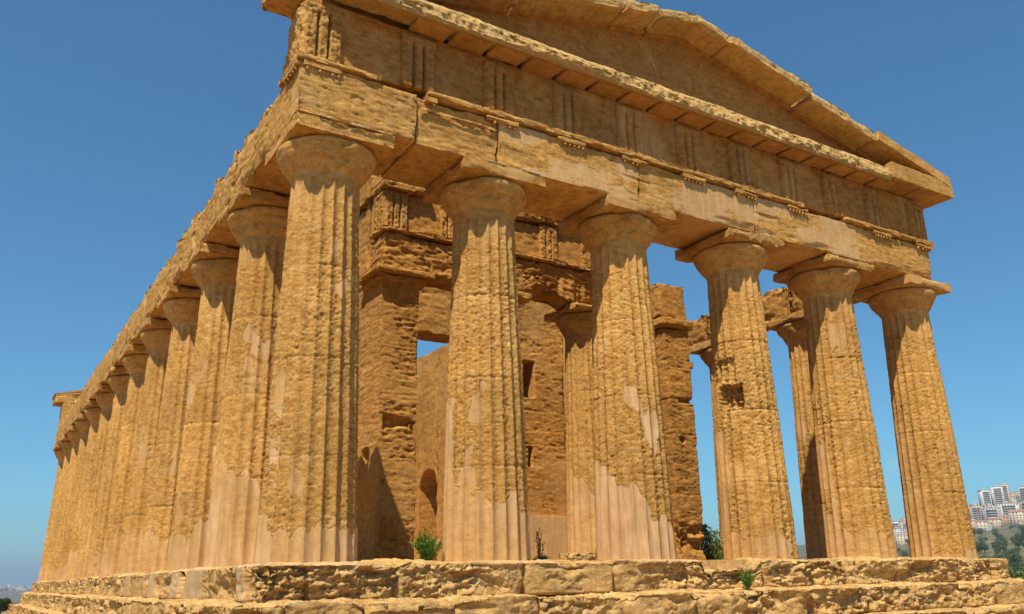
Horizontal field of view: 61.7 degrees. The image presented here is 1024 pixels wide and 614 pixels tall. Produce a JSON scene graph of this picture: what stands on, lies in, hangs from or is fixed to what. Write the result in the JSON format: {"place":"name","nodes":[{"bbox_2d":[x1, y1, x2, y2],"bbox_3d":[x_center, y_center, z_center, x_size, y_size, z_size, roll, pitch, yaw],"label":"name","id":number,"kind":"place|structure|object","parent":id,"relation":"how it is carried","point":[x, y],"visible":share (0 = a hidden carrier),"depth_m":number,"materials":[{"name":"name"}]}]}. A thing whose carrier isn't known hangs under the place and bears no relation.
{"place":"outdoors","nodes":[
{"label":"outdoors","id":0,"kind":"place"},
{"bbox_2d":[0,498,1023,613],"bbox_3d":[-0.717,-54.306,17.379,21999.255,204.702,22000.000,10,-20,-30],"label":"ground","id":1,"kind":"structure","parent":0,"point":[1004,530],"depth_m":1070.87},
{"bbox_2d":[0,597,11,613],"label":"tree","id":2,"kind":"object","parent":1,"relation":"on","point":[6,602],"visible":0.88,"depth_m":54.45,"materials":[{"name":"green plant"}]},
{"bbox_2d":[5,0,1023,613],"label":"ruined temple","id":3,"kind":"structure","parent":1,"relation":"on","point":[263,410],"depth_m":17.34,"materials":[{"name":"stone"}]},
{"bbox_2d":[411,528,443,560],"bbox_3d":[-1.340,3.775,13.580,0.504,0.566,0.567,-10,-20,27],"label":"shrub","id":4,"kind":"object","parent":3,"relation":"on","point":[425,548],"visible":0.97,"depth_m":13.51,"materials":[{"name":"green plant"}]},
{"bbox_2d":[535,525,544,556],"bbox_3d":[0.516,4.277,15.456,0.174,0.667,0.184,10,-20,-30],"label":"dry plant","id":5,"kind":"object","parent":3,"relation":"on","point":[539,545],"visible":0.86,"depth_m":15.45,"materials":[{"name":"brown plant"}]},
{"bbox_2d":[533,554,548,559],"bbox_3d":[0.524,4.417,15.018,0.336,0.211,0.326,4,-18,-15],"label":"ground plant","id":6,"kind":"object","parent":3,"relation":"on","point":[542,558],"visible":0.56,"depth_m":14.98,"materials":[{"name":"green plant"}]},
{"bbox_2d":[559,552,593,560],"bbox_3d":[1.481,5.878,19.920,0.789,0.342,0.389,10,-20,-30],"label":"loose stone","id":7,"kind":"object","parent":3,"relation":"on","point":[575,556],"visible":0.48,"depth_m":19.78,"materials":[{"name":"beige stone"}]},
{"bbox_2d":[738,570,756,588],"bbox_3d":[4.205,4.835,15.268,0.340,0.341,0.316,-8,-19,21],"label":"weed","id":8,"kind":"object","parent":3,"relation":"on","point":[747,581],"visible":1,"depth_m":15.25,"materials":[{"name":"green plant"}]},
{"bbox_2d":[701,524,723,559],"bbox_3d":[5.811,8.095,25.009,2.666,3.469,3.558,-5,-18,13],"label":"tree","id":9,"kind":"object","parent":1,"relation":"on","point":[712,552],"visible":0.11,"depth_m":24.38,"materials":[{"name":"green plant"}]},
{"bbox_2d":[892,520,899,527],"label":"tower block","id":10,"kind":"structure","parent":1,"relation":"on","point":[895,523],"depth_m":1329.29,"materials":[{"name":"white concrete"}]},
{"bbox_2d":[893,527,905,535],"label":"town building","id":11,"kind":"structure","parent":1,"relation":"on","point":[896,530],"depth_m":1240.05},
{"bbox_2d":[895,533,906,545],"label":"town building","id":12,"kind":"structure","parent":1,"relation":"on","point":[900,539],"depth_m":1179.81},
{"bbox_2d":[899,520,905,528],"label":"tower block","id":13,"kind":"structure","parent":1,"relation":"on","point":[902,523],"depth_m":1307.93,"materials":[{"name":"beige concrete"}]},
{"bbox_2d":[899,550,909,556],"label":"tree","id":14,"kind":"object","parent":1,"relation":"on","point":[904,553],"visible":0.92,"depth_m":849.50,"materials":[{"name":"green plant"}]},
{"bbox_2d":[970,519,975,531],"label":"town building","id":15,"kind":"structure","parent":1,"relation":"on","point":[972,523],"depth_m":1161.81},
{"bbox_2d":[970,504,983,519],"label":"tower block","id":16,"kind":"structure","parent":1,"relation":"on","point":[976,512],"depth_m":1225.89,"materials":[{"name":"grey concrete"}]},
{"bbox_2d":[976,543,983,554],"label":"tree","id":17,"kind":"object","parent":1,"relation":"on","point":[979,547],"visible":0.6,"depth_m":610.54,"materials":[{"name":"green plant"}]},
{"bbox_2d":[974,520,987,533],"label":"town building","id":18,"kind":"structure","parent":1,"relation":"on","point":[982,524],"depth_m":1112.75,"materials":[{"name":"concrete"}]},
{"bbox_2d":[975,527,986,535],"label":"tree","id":19,"kind":"object","parent":1,"relation":"on","point":[980,529],"visible":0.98,"depth_m":1063.70,"materials":[{"name":"green plant"}]},
{"bbox_2d":[976,536,985,541],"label":"tree","id":20,"kind":"object","parent":1,"relation":"on","point":[980,539],"visible":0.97,"depth_m":908.85,"materials":[{"name":"green plant"}]},
{"bbox_2d":[979,540,987,552],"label":"tree","id":21,"kind":"object","parent":1,"relation":"on","point":[985,547],"visible":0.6,"depth_m":631.42,"materials":[{"name":"green plant"}]},
{"bbox_2d":[978,489,991,505],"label":"tower block","id":22,"kind":"structure","parent":1,"relation":"on","point":[984,496],"depth_m":1407.67,"materials":[{"name":"white concrete"}]},
{"bbox_2d":[979,554,990,557],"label":"tree","id":23,"kind":"object","parent":1,"relation":"on","point":[983,556],"visible":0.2,"depth_m":452.55,"materials":[{"name":"green plant"}]},
{"bbox_2d":[986,522,992,530],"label":"town building","id":24,"kind":"structure","parent":1,"relation":"on","point":[989,526],"depth_m":1135.85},
{"bbox_2d":[982,506,1001,521],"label":"tower block","id":25,"kind":"structure","parent":1,"relation":"on","point":[990,512],"depth_m":1209.51,"materials":[{"name":"white concrete"}]},
{"bbox_2d":[987,517,1002,527],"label":"town building","id":26,"kind":"structure","parent":1,"relation":"on","point":[997,521],"depth_m":1174.31,"materials":[{"name":"concrete"}]},
{"bbox_2d":[992,531,999,536],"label":"tree","id":27,"kind":"object","parent":1,"relation":"on","point":[995,534],"visible":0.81,"depth_m":933.46,"materials":[{"name":"green plant"}]},
{"bbox_2d":[989,485,1004,504],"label":"tower block","id":28,"kind":"structure","parent":1,"relation":"on","point":[997,494],"depth_m":1417.11,"materials":[{"name":"white concrete"}]},
{"bbox_2d":[994,540,1006,550],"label":"tree","id":29,"kind":"object","parent":1,"relation":"on","point":[997,543],"visible":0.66,"depth_m":620.72,"materials":[{"name":"green plant"}]},
{"bbox_2d":[992,552,1009,561],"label":"tree","id":30,"kind":"object","parent":1,"relation":"on","point":[1000,555],"visible":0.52,"depth_m":463.01,"materials":[{"name":"green plant"}]},
{"bbox_2d":[998,544,1006,551],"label":"tree","id":31,"kind":"object","parent":1,"relation":"on","point":[1002,547],"visible":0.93,"depth_m":579.48,"materials":[{"name":"green plant"}]},
{"bbox_2d":[1000,483,1010,502],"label":"tower block","id":32,"kind":"structure","parent":1,"relation":"on","point":[1006,492],"depth_m":1437.63,"materials":[{"name":"beige concrete"}]},
{"bbox_2d":[1001,516,1009,524],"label":"town building","id":33,"kind":"structure","parent":1,"relation":"on","point":[1005,519],"depth_m":1201.73,"materials":[{"name":"brick"}]},
{"bbox_2d":[996,502,1019,520],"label":"tower block","id":34,"kind":"structure","parent":1,"relation":"on","point":[1005,507],"depth_m":1209.46,"materials":[{"name":"white concrete"}]},
{"bbox_2d":[1002,548,1015,557],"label":"tree","id":35,"kind":"object","parent":1,"relation":"on","point":[1013,549],"visible":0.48,"depth_m":494.46,"materials":[{"name":"green plant"}]},
{"bbox_2d":[1008,561,1020,567],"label":"tree","id":36,"kind":"object","parent":1,"relation":"on","point":[1016,565],"visible":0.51,"depth_m":419.57,"materials":[{"name":"green plant"}]},
{"bbox_2d":[1007,551,1023,562],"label":"tree","id":37,"kind":"object","parent":1,"relation":"on","point":[1016,556],"visible":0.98,"depth_m":462.90,"materials":[{"name":"green plant"}]},
{"bbox_2d":[1008,510,1023,527],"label":"town building","id":38,"kind":"structure","parent":1,"relation":"on","point":[1015,516],"depth_m":1118.42,"materials":[{"name":"concrete"}]},
{"bbox_2d":[1008,568,1023,577],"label":"tree","id":39,"kind":"object","parent":1,"relation":"on","point":[1018,575],"visible":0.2,"depth_m":142.92,"materials":[{"name":"green plant"}]},
{"bbox_2d":[1012,546,1020,552],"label":"tree","id":40,"kind":"object","parent":1,"relation":"on","point":[1017,550],"visible":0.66,"depth_m":531.88,"materials":[{"name":"green plant"}]},
{"bbox_2d":[1015,490,1019,498],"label":"town building","id":41,"kind":"structure","parent":1,"relation":"on","point":[1017,494],"depth_m":1743.30,"materials":[{"name":"beige concrete"}]},
{"bbox_2d":[1015,534,1022,542],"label":"tree","id":42,"kind":"object","parent":1,"relation":"on","point":[1018,538],"visible":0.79,"depth_m":736.93,"materials":[{"name":"green plant"}]},
{"bbox_2d":[1016,524,1023,530],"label":"tree","id":43,"kind":"object","parent":1,"relation":"on","point":[1020,527],"visible":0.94,"depth_m":939.54,"materials":[{"name":"green plant"}]},
{"bbox_2d":[1016,531,1023,540],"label":"tree","id":44,"kind":"object","parent":1,"relation":"on","point":[1022,535],"visible":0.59,"depth_m":781.57,"materials":[{"name":"green plant"}]},
{"bbox_2d":[1017,519,1023,525],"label":"town building","id":45,"kind":"structure","parent":1,"relation":"on","point":[1020,522],"depth_m":1110.91,"materials":[{"name":"beige concrete"}]},
{"bbox_2d":[1018,485,1023,500],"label":"tower block","id":46,"kind":"structure","parent":1,"relation":"on","point":[1021,490],"depth_m":1384.97,"materials":[{"name":"white concrete"}]},
{"bbox_2d":[1018,501,1023,509],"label":"tower block","id":47,"kind":"structure","parent":1,"relation":"on","point":[1021,505],"depth_m":1247.10,"materials":[{"name":"white concrete"}]},
{"bbox_2d":[0,0,1023,587],"label":"sky","id":48,"kind":"structure","parent":0,"point":[120,120],"materials":[{"name":"blue"}]}
]}

